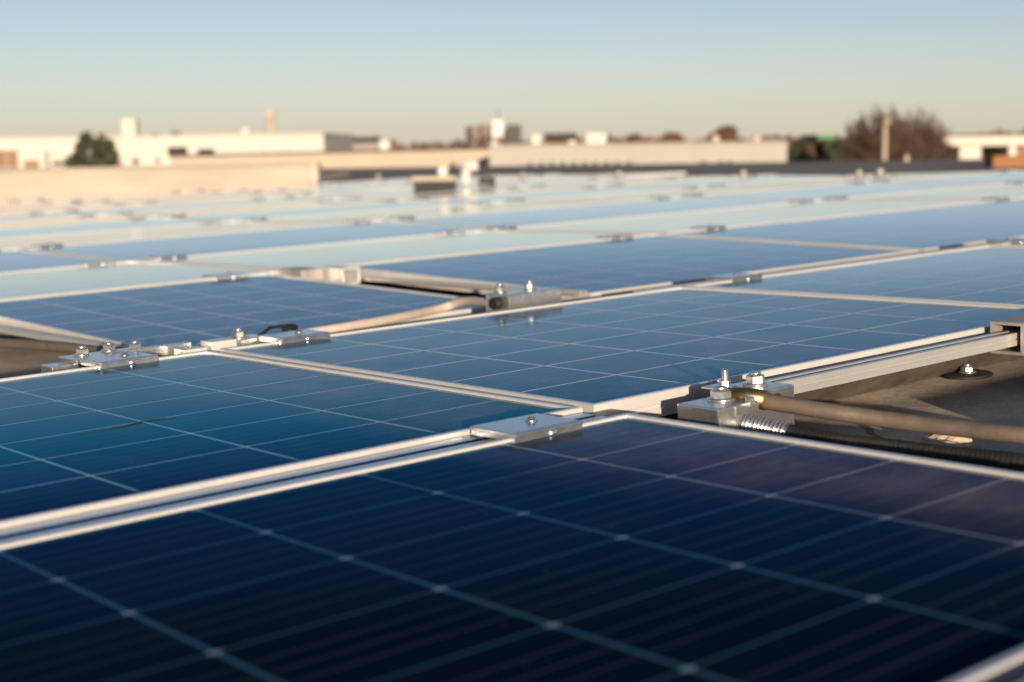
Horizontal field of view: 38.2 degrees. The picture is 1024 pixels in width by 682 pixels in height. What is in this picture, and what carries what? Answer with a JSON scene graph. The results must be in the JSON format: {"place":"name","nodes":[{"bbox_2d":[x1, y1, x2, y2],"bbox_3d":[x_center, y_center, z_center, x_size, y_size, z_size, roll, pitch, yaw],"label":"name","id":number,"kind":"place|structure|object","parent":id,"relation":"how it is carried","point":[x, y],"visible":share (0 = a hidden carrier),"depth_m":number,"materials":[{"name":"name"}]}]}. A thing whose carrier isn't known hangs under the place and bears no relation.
{"place":"outdoors","nodes":[
{"label":"outdoors","id":0,"kind":"place"},
{"bbox_2d":[0,136,173,167],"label":"white building","id":1,"kind":"structure","parent":0,"point":[32,152],"depth_m":109.03,"materials":[{"name":"paint"}]},
{"bbox_2d":[0,150,17,167],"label":"window","id":2,"kind":"structure","parent":1,"relation":"in","point":[8,158],"depth_m":109.04,"materials":[{"name":"brown brick"}]},
{"bbox_2d":[122,119,138,135],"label":"chimney stack","id":3,"kind":"object","parent":1,"relation":"on","point":[130,127],"visible":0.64,"depth_m":114.79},
{"bbox_2d":[168,133,354,156],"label":"white hall","id":4,"kind":"structure","parent":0,"point":[230,143],"depth_m":94.14,"materials":[{"name":"paint"}]},
{"bbox_2d":[168,147,187,156],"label":"doorway","id":5,"kind":"structure","parent":4,"relation":"in","point":[171,150],"depth_m":94.10,"materials":[{"name":"glass"}]},
{"bbox_2d":[169,147,489,167],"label":"building","id":6,"kind":"structure","parent":0,"point":[422,157],"depth_m":50.41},
{"bbox_2d":[353,137,380,149],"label":"house","id":7,"kind":"structure","parent":0,"point":[365,143],"depth_m":317.28,"materials":[{"name":"beige concrete"}]},
{"bbox_2d":[0,280,1023,472],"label":"roof","id":8,"kind":"structure","parent":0,"point":[997,397],"depth_m":2.00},
{"bbox_2d":[0,201,96,206],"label":"solar panel","id":9,"kind":"object","parent":8,"relation":"on","point":[29,204],"visible":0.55,"depth_m":12.07,"materials":[{"name":"glass"}]},
{"bbox_2d":[0,212,98,221],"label":"solar panel","id":10,"kind":"object","parent":8,"relation":"on","point":[28,216],"visible":0.5,"depth_m":9.02,"materials":[{"name":"glass"}]},
{"bbox_2d":[0,249,122,271],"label":"solar panel","id":11,"kind":"object","parent":8,"relation":"on","point":[16,259],"visible":0.67,"depth_m":4.73,"materials":[{"name":"glass"}]},
{"bbox_2d":[0,338,124,366],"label":"dusty cable","id":12,"kind":"object","parent":8,"relation":"on","point":[42,345],"visible":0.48,"depth_m":2.60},
{"bbox_2d":[0,326,128,347],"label":"mounting rail","id":13,"kind":"object","parent":8,"relation":"on","point":[28,334],"visible":0.48,"depth_m":2.64,"materials":[{"name":"metal"}]},
{"bbox_2d":[0,202,129,211],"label":"solar panel","id":14,"kind":"object","parent":8,"relation":"on","point":[32,207],"visible":0.42,"depth_m":11.21,"materials":[{"name":"glass"}]},
{"bbox_2d":[0,215,164,227],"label":"solar panel","id":15,"kind":"object","parent":8,"relation":"on","point":[31,222],"visible":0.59,"depth_m":7.99,"materials":[{"name":"glass"}]},
{"bbox_2d":[0,203,184,214],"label":"solar panel","id":16,"kind":"object","parent":8,"relation":"on","point":[79,208],"visible":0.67,"depth_m":10.21,"materials":[{"name":"glass"}]},
{"bbox_2d":[0,217,225,237],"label":"solar panel","id":17,"kind":"object","parent":8,"relation":"on","point":[32,230],"visible":0.6,"depth_m":7.13,"materials":[{"name":"glass"}]},
{"bbox_2d":[41,340,190,372],"bbox_3d":[-0.585,0.018,2.182,0.220,0.032,0.066,-9,10,-40],"label":"bolted plate","id":18,"kind":"object","parent":8,"relation":"on","point":[73,361],"visible":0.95,"depth_m":2.17,"materials":[{"name":"metal"}]},
{"bbox_2d":[33,191,209,201],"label":"solar panel","id":19,"kind":"object","parent":8,"relation":"on","point":[124,196],"visible":0.43,"depth_m":13.74,"materials":[{"name":"glass"}]},
{"bbox_2d":[0,261,279,299],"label":"solar panel","id":20,"kind":"object","parent":8,"relation":"on","point":[41,282],"visible":0.65,"depth_m":3.76,"materials":[{"name":"glass"}]},
{"bbox_2d":[77,260,115,265],"bbox_3d":[-1.204,-0.227,4.291,0.088,0.016,0.070,-9,10,-40],"label":"panel clamp","id":21,"kind":"object","parent":20,"relation":"on","point":[98,262],"visible":0.98,"depth_m":4.27,"materials":[{"name":"metal"}]},
{"bbox_2d":[0,221,346,249],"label":"solar panel","id":22,"kind":"object","parent":8,"relation":"on","point":[104,236],"visible":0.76,"depth_m":6.10,"materials":[{"name":"glass"}]},
{"bbox_2d":[0,162,349,201],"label":"parapet wall","id":23,"kind":"structure","parent":8,"relation":"on","point":[20,184],"depth_m":15.77,"materials":[{"name":"concrete"}]},
{"bbox_2d":[81,190,277,200],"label":"solar panel","id":24,"kind":"object","parent":8,"relation":"on","point":[162,196],"visible":0.45,"depth_m":12.83,"materials":[{"name":"glass"}]},
{"bbox_2d":[59,198,315,214],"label":"solar panel","id":25,"kind":"object","parent":8,"relation":"on","point":[107,211],"visible":0.46,"depth_m":9.70,"materials":[{"name":"glass"}]},
{"bbox_2d":[97,191,299,202],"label":"solar panel","id":26,"kind":"object","parent":8,"relation":"on","point":[200,197],"visible":0.43,"depth_m":12.01,"materials":[{"name":"glass"}]},
{"bbox_2d":[0,273,485,346],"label":"solar panel","id":27,"kind":"object","parent":8,"relation":"on","point":[195,312],"visible":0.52,"depth_m":2.95,"materials":[{"name":"glass"}]},
{"bbox_2d":[202,272,248,279],"bbox_3d":[-0.686,-0.157,3.547,0.088,0.016,0.070,-9,10,-40],"label":"panel clamp","id":28,"kind":"object","parent":27,"relation":"on","point":[227,275],"visible":1,"depth_m":3.53,"materials":[{"name":"metal"}]},
{"bbox_2d":[22,220,488,260],"bbox_3d":[-0.866,-0.365,5.408,1.550,0.030,0.860,-9,11,-40],"label":"solar panel","id":29,"kind":"object","parent":8,"relation":"on","point":[147,248],"visible":0.49,"depth_m":5.36,"materials":[{"name":"glass"}]},
{"bbox_2d":[109,198,410,214],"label":"solar panel","id":30,"kind":"object","parent":8,"relation":"on","point":[258,207],"visible":0.53,"depth_m":8.77,"materials":[{"name":"glass"}]},
{"bbox_2d":[224,324,297,345],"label":"connector block","id":31,"kind":"structure","parent":8,"relation":"on","point":[241,336],"depth_m":2.29,"materials":[{"name":"metal"}]},
{"bbox_2d":[174,338,236,354],"bbox_3d":[-0.460,0.014,2.220,0.090,0.027,0.034,-9,10,-40],"label":"seam bracket","id":32,"kind":"object","parent":31,"relation":"attached to","point":[217,344],"visible":0.49,"depth_m":2.21,"materials":[{"name":"metal"}]},
{"bbox_2d":[154,190,389,202],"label":"solar panel","id":33,"kind":"object","parent":8,"relation":"on","point":[249,197],"visible":0.51,"depth_m":11.11,"materials":[{"name":"glass"}]},
{"bbox_2d":[196,183,357,191],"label":"solar panel","id":34,"kind":"object","parent":8,"relation":"on","point":[274,187],"visible":0.4,"depth_m":14.80,"materials":[{"name":"glass"}]},
{"bbox_2d":[0,350,582,529],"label":"solar panel","id":35,"kind":"object","parent":8,"relation":"on","point":[238,418],"visible":0.75,"depth_m":1.57,"materials":[{"name":"glass"}]},
{"bbox_2d":[79,351,157,368],"bbox_3d":[-0.557,0.026,2.098,0.088,0.016,0.070,-9,10,-40],"label":"panel clamp","id":36,"kind":"object","parent":35,"relation":"attached to","point":[119,359],"visible":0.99,"depth_m":2.08,"materials":[{"name":"metal"}]},
{"bbox_2d":[280,267,322,279],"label":"end block","id":37,"kind":"structure","parent":8,"relation":"on","point":[310,272],"depth_m":3.59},
{"bbox_2d":[0,413,606,542],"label":"mounting rail","id":38,"kind":"object","parent":8,"relation":"on","point":[25,531],"visible":0.33,"depth_m":1.27,"materials":[{"name":"metal"}]},
{"bbox_2d":[470,413,582,442],"bbox_3d":[0.015,0.085,1.455,0.088,0.016,0.070,-9,10,-40],"label":"panel clamp","id":39,"kind":"object","parent":38,"relation":"attached to","point":[526,428],"visible":1,"depth_m":1.44,"materials":[{"name":"metal"}]},
{"bbox_2d":[163,200,470,220],"bbox_3d":[-0.962,-0.692,7.930,1.600,0.030,0.860,-9,11,-40],"label":"solar panel","id":40,"kind":"object","parent":8,"relation":"on","point":[306,211],"visible":0.46,"depth_m":7.96,"materials":[{"name":"glass"}]},
{"bbox_2d":[247,182,401,190],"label":"solar panel","id":41,"kind":"object","parent":8,"relation":"on","point":[312,187],"visible":0.43,"depth_m":13.85,"materials":[{"name":"glass"}]},
{"bbox_2d":[319,266,359,283],"bbox_3d":[-0.420,-0.160,3.606,0.050,0.040,0.100,-9,10,-40],"label":"tube stub","id":42,"kind":"object","parent":8,"relation":"on","point":[347,274],"visible":0.78,"depth_m":3.59,"materials":[{"name":"metal"}]},
{"bbox_2d":[279,183,476,191],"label":"solar panel","id":43,"kind":"object","parent":8,"relation":"on","point":[397,186],"visible":0.46,"depth_m":12.82,"materials":[{"name":"glass"}]},
{"bbox_2d":[280,187,504,199],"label":"solar panel","id":44,"kind":"object","parent":8,"relation":"on","point":[374,194],"visible":0.36,"depth_m":10.71,"materials":[{"name":"glass"}]},
{"bbox_2d":[298,296,490,333],"bbox_3d":[-0.256,-0.031,2.554,0.545,0.050,0.206,-9,10,-40],"label":"pale cable","id":45,"kind":"object","parent":8,"relation":"on","point":[401,316],"visible":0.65,"depth_m":2.63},
{"bbox_2d":[140,230,659,268],"bbox_3d":[-0.322,-0.271,4.435,1.285,0.029,0.883,-9,9,-40],"label":"solar panel","id":46,"kind":"object","parent":8,"relation":"on","point":[357,252],"visible":0.52,"depth_m":4.39,"materials":[{"name":"glass"}]},
{"bbox_2d":[150,253,186,259],"bbox_3d":[-1.030,-0.254,4.437,0.088,0.016,0.070,-9,10,-40],"label":"panel clamp","id":47,"kind":"object","parent":46,"relation":"on","point":[170,256],"visible":0.91,"depth_m":4.42,"materials":[{"name":"metal"}]},
{"bbox_2d":[341,176,480,182],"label":"solar panel","id":48,"kind":"object","parent":8,"relation":"on","point":[389,180],"visible":0.31,"depth_m":15.67,"materials":[{"name":"glass"}]},
{"bbox_2d":[240,200,626,221],"bbox_3d":[-0.361,-0.608,7.041,1.600,0.030,0.960,-9,9,-40],"label":"solar panel","id":49,"kind":"object","parent":8,"relation":"on","point":[436,210],"visible":0.59,"depth_m":7.06,"materials":[{"name":"glass"}]},
{"bbox_2d":[412,175,457,190],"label":"skylight curb","id":50,"kind":"structure","parent":8,"relation":"on","point":[430,182],"depth_m":11.04,"materials":[{"name":"grey metal"}]},
{"bbox_2d":[451,160,477,184],"bbox_3d":[-0.367,-1.256,11.837,0.235,0.375,0.200,-1,8,0],"label":"vent pipe","id":51,"kind":"object","parent":8,"relation":"on","point":[467,167],"visible":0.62,"depth_m":11.79,"materials":[{"name":"metal"}]},
{"bbox_2d":[360,276,586,294],"bbox_3d":[-0.114,-0.126,3.317,0.020,0.009,0.800,-9,10,-40],"label":"mounting rail","id":52,"kind":"object","parent":8,"relation":"on","point":[467,285],"visible":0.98,"depth_m":3.33,"materials":[{"name":"metal"}]},
{"bbox_2d":[348,185,606,198],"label":"solar panel","id":53,"kind":"object","parent":8,"relation":"on","point":[475,192],"visible":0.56,"depth_m":9.83,"materials":[{"name":"glass"}]},
{"bbox_2d":[0,413,1023,681],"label":"solar panel","id":54,"kind":"object","parent":8,"relation":"on","point":[628,547],"visible":1,"depth_m":0.97,"materials":[{"name":"glass"}]},
{"bbox_2d":[456,174,582,184],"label":"solar panel","id":55,"kind":"object","parent":8,"relation":"on","point":[518,177],"visible":0.34,"depth_m":14.18,"materials":[{"name":"glass"}]},
{"bbox_2d":[485,281,561,312],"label":"connector block","id":56,"kind":"structure","parent":8,"relation":"on","point":[528,295],"depth_m":2.63,"materials":[{"name":"metal"}]},
{"bbox_2d":[409,186,680,201],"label":"solar panel","id":57,"kind":"object","parent":8,"relation":"on","point":[496,197],"visible":0.48,"depth_m":9.01,"materials":[{"name":"glass"}]},
{"bbox_2d":[456,177,662,186],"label":"solar panel","id":58,"kind":"object","parent":8,"relation":"on","point":[565,181],"visible":0.4,"depth_m":11.82,"materials":[{"name":"glass"}]},
{"bbox_2d":[385,196,791,226],"bbox_3d":[0.424,-0.563,6.489,1.800,0.029,0.860,-9,11,-40],"label":"solar panel","id":59,"kind":"object","parent":8,"relation":"on","point":[566,213],"visible":0.48,"depth_m":6.45,"materials":[{"name":"glass"}]},
{"bbox_2d":[495,172,685,183],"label":"solar panel","id":60,"kind":"object","parent":8,"relation":"on","point":[657,174],"visible":0.64,"depth_m":13.04,"materials":[{"name":"glass"}]},
{"bbox_2d":[219,287,1023,416],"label":"solar panel","id":61,"kind":"object","parent":8,"relation":"on","point":[660,352],"visible":0.7,"depth_m":2.08,"materials":[{"name":"glass"}]},
{"bbox_2d":[258,329,329,343],"bbox_3d":[-0.336,-0.008,2.284,0.088,0.016,0.070,-9,10,-40],"label":"panel clamp","id":62,"kind":"object","parent":61,"relation":"attached to","point":[299,335],"visible":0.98,"depth_m":2.27,"materials":[{"name":"metal"}]},
{"bbox_2d":[340,234,918,301],"bbox_3d":[0.297,-0.197,3.747,1.150,0.029,0.930,-9,11,-40],"label":"solar panel","id":63,"kind":"object","parent":8,"relation":"on","point":[598,268],"visible":0.69,"depth_m":3.66,"materials":[{"name":"glass"}]},
{"bbox_2d":[596,234,632,239],"bbox_3d":[0.303,-0.308,4.376,0.088,0.016,0.070,-9,10,-40],"label":"panel clamp","id":64,"kind":"object","parent":63,"relation":"on","point":[617,236],"visible":1,"depth_m":4.36,"materials":[{"name":"metal"}]},
{"bbox_2d":[529,174,775,186],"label":"solar panel","id":65,"kind":"object","parent":8,"relation":"on","point":[653,180],"visible":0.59,"depth_m":10.88,"materials":[{"name":"glass"}]},
{"bbox_2d":[521,184,829,200],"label":"solar panel","id":66,"kind":"object","parent":8,"relation":"on","point":[639,195],"visible":0.58,"depth_m":8.11,"materials":[{"name":"glass"}]},
{"bbox_2d":[677,385,758,429],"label":"clamp","id":67,"kind":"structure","parent":8,"relation":"on","point":[720,406],"depth_m":1.56,"materials":[{"name":"metal"}]},
{"bbox_2d":[612,175,837,186],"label":"solar panel","id":68,"kind":"object","parent":8,"relation":"on","point":[737,180],"visible":0.48,"depth_m":10.07,"materials":[{"name":"glass"}]},
{"bbox_2d":[484,198,985,232],"bbox_3d":[0.902,-0.458,5.461,1.890,0.030,0.883,-9,9,-40],"label":"solar panel","id":69,"kind":"object","parent":8,"relation":"on","point":[687,220],"visible":0.51,"depth_m":5.40,"materials":[{"name":"glass"}]},
{"bbox_2d":[633,243,993,292],"bbox_3d":[1.075,-0.207,3.491,2.200,0.033,0.028,-9,10,-40],"label":"mounting rail","id":70,"kind":"object","parent":8,"relation":"on","point":[683,285],"visible":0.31,"depth_m":3.15,"materials":[{"name":"metal"}]},
{"bbox_2d":[707,272,761,281],"bbox_3d":[0.442,-0.127,2.936,0.088,0.016,0.070,-9,10,-40],"label":"panel clamp","id":71,"kind":"object","parent":70,"relation":"attached to","point":[735,277],"visible":0.98,"depth_m":2.92,"materials":[{"name":"metal"}]},
{"bbox_2d":[986,237,1023,243],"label":"panel clamp","id":72,"kind":"object","parent":70,"relation":"attached to","point":[1011,240],"visible":0.94,"depth_m":3.55,"materials":[{"name":"metal"}]},
{"bbox_2d":[659,352,1023,419],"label":"wind deflector","id":73,"kind":"object","parent":8,"relation":"on","point":[844,390],"depth_m":2.06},
{"bbox_2d":[660,197,1023,252],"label":"solar panel","id":74,"kind":"object","parent":8,"relation":"on","point":[934,228],"visible":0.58,"depth_m":4.50,"materials":[{"name":"glass"}]},
{"bbox_2d":[681,181,1002,199],"bbox_3d":[1.714,-0.761,7.571,1.550,0.030,0.860,-9,11,-40],"label":"solar panel","id":75,"kind":"object","parent":8,"relation":"on","point":[818,192],"visible":0.52,"depth_m":7.58,"materials":[{"name":"glass"}]},
{"bbox_2d":[686,245,1023,305],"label":"solar panel","id":76,"kind":"object","parent":8,"relation":"on","point":[989,274],"visible":0.64,"depth_m":2.82,"materials":[{"name":"glass"}]},
{"bbox_2d":[724,171,994,185],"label":"solar panel","id":77,"kind":"object","parent":8,"relation":"on","point":[844,179],"visible":0.58,"depth_m":9.16,"materials":[{"name":"glass"}]},
{"bbox_2d":[727,387,1023,443],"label":"power cable","id":78,"kind":"object","parent":8,"relation":"on","point":[766,399],"visible":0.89,"depth_m":1.53,"materials":[{"name":"brown rubber"}]},
{"bbox_2d":[741,414,1023,471],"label":"flexible conduit","id":79,"kind":"object","parent":8,"relation":"on","point":[1009,461],"visible":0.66,"depth_m":1.50,"materials":[{"name":"metal"}]},
{"bbox_2d":[765,328,1020,393],"bbox_3d":[0.520,0.021,1.887,0.660,0.018,0.027,-9,9,-40],"label":"mounting rail","id":80,"kind":"object","parent":8,"relation":"on","point":[810,380],"visible":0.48,"depth_m":1.84,"materials":[{"name":"metal"}]},
{"bbox_2d":[701,369,794,424],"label":"connector block","id":81,"kind":"structure","parent":80,"relation":"attached to","point":[755,379],"depth_m":1.64,"materials":[{"name":"metal"}]},
{"bbox_2d":[990,315,1023,355],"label":"square tube","id":82,"kind":"object","parent":80,"relation":"on","point":[1005,324],"visible":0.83,"depth_m":2.03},
{"bbox_2d":[824,183,1023,199],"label":"solar panel","id":83,"kind":"object","parent":8,"relation":"on","point":[1012,190],"visible":0.45,"depth_m":6.50,"materials":[{"name":"glass"}]},
{"bbox_2d":[919,434,972,447],"bbox_3d":[0.485,0.114,1.673,0.077,0.019,0.055,-9,10,-40],"label":"flat stone","id":84,"kind":"object","parent":8,"relation":"on","point":[947,440],"visible":0.43,"depth_m":1.67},
{"bbox_2d":[873,170,1023,182],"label":"solar panel","id":85,"kind":"object","parent":8,"relation":"on","point":[999,176],"visible":0.56,"depth_m":8.50,"materials":[{"name":"glass"}]},
{"bbox_2d":[941,363,992,379],"bbox_3d":[0.666,0.042,2.164,0.082,0.018,0.070,-9,10,-40],"label":"roof fastener","id":86,"kind":"object","parent":8,"relation":"on","point":[967,371],"visible":0.98,"depth_m":2.15,"materials":[{"name":"black rubber"}]},
{"bbox_2d":[0,0,1023,148],"label":"sky","id":87,"kind":"structure","parent":0,"point":[405,71],"materials":[{"name":"blue"}]},
{"bbox_2d":[544,133,577,143],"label":"house","id":88,"kind":"structure","parent":0,"point":[567,136],"depth_m":259.81,"materials":[{"name":"grey brick"}]},
{"bbox_2d":[489,141,787,165],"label":"bright building","id":89,"kind":"structure","parent":0,"point":[630,153],"depth_m":40.68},
{"bbox_2d":[586,133,605,142],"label":"roof unit","id":90,"kind":"structure","parent":89,"relation":"on","point":[595,137],"depth_m":46.57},
{"bbox_2d":[800,134,835,149],"bbox_3d":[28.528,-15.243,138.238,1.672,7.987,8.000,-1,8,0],"label":"green roofed shed","id":91,"kind":"structure","parent":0,"point":[810,139],"depth_m":134.81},
{"label":"ground","id":92,"kind":"structure","parent":0,"visible":0},
{"bbox_2d":[63,156,91,166],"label":"evergreen bush","id":93,"kind":"object","parent":92,"relation":"on","point":[80,161],"visible":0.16,"depth_m":77.12,"materials":[{"name":"green plant"}]},
{"bbox_2d":[69,131,119,166],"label":"conifer tree","id":94,"kind":"object","parent":92,"relation":"on","point":[104,152],"visible":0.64,"depth_m":78.84,"materials":[{"name":"green plant"}]},
{"bbox_2d":[266,111,274,133],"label":"mast","id":95,"kind":"object","parent":92,"relation":"on","point":[270,115],"visible":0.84,"depth_m":138.22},
{"bbox_2d":[466,111,520,146],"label":"tower block","id":96,"kind":"structure","parent":92,"relation":"on","point":[512,132],"depth_m":514.75,"materials":[{"name":"beige concrete"}]},
{"bbox_2d":[624,133,647,144],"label":"russet tree","id":97,"kind":"object","parent":92,"relation":"on","point":[634,138],"visible":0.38,"depth_m":197.48,"materials":[{"name":"brown plant"}]},
{"bbox_2d":[656,131,685,142],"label":"russet tree","id":98,"kind":"object","parent":92,"relation":"on","point":[672,136],"visible":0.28,"depth_m":177.70,"materials":[{"name":"brown plant"}]},
{"bbox_2d":[322,159,1023,182],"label":"flat roof","id":99,"kind":"structure","parent":92,"relation":"on","point":[840,168],"depth_m":23.91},
{"bbox_2d":[373,129,1021,159],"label":"treeline","id":100,"kind":"object","parent":92,"relation":"on","point":[611,139],"visible":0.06,"depth_m":478.34,"materials":[{"name":"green plant"}]},
{"bbox_2d":[708,125,742,143],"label":"russet tree","id":101,"kind":"object","parent":92,"relation":"on","point":[725,133],"visible":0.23,"depth_m":157.74,"materials":[{"name":"brown plant"}]},
{"bbox_2d":[787,138,819,161],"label":"hedge shrub","id":102,"kind":"object","parent":92,"relation":"on","point":[798,152],"visible":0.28,"depth_m":88.95,"materials":[{"name":"green plant"}]},
{"bbox_2d":[805,139,828,157],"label":"hedge shrub","id":103,"kind":"object","parent":92,"relation":"on","point":[816,149],"visible":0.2,"depth_m":90.98,"materials":[{"name":"green plant"}]},
{"bbox_2d":[816,134,845,160],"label":"hedge shrub","id":104,"kind":"object","parent":92,"relation":"on","point":[832,146],"visible":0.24,"depth_m":88.88,"materials":[{"name":"green plant"}]},
{"bbox_2d":[835,102,921,160],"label":"bare tree","id":105,"kind":"object","parent":92,"relation":"on","point":[865,144],"visible":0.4,"depth_m":70.64,"materials":[{"name":"brown plant"}]},
{"bbox_2d":[881,118,889,159],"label":"light pole","id":106,"kind":"object","parent":92,"relation":"on","point":[885,122],"visible":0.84,"depth_m":59.40,"materials":[{"name":"beige metal"}]},
{"bbox_2d":[893,104,957,159],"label":"bare tree","id":107,"kind":"object","parent":92,"relation":"on","point":[933,144],"visible":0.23,"depth_m":73.67,"materials":[{"name":"brown plant"}]},
{"bbox_2d":[939,133,1023,158],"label":"canopy building","id":108,"kind":"structure","parent":92,"relation":"on","point":[974,146],"depth_m":87.28,"materials":[{"name":"paint"}]},
{"bbox_2d":[984,155,1023,167],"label":"orange wall","id":109,"kind":"structure","parent":92,"relation":"on","point":[1006,161],"depth_m":21.86,"materials":[{"name":"paint"}]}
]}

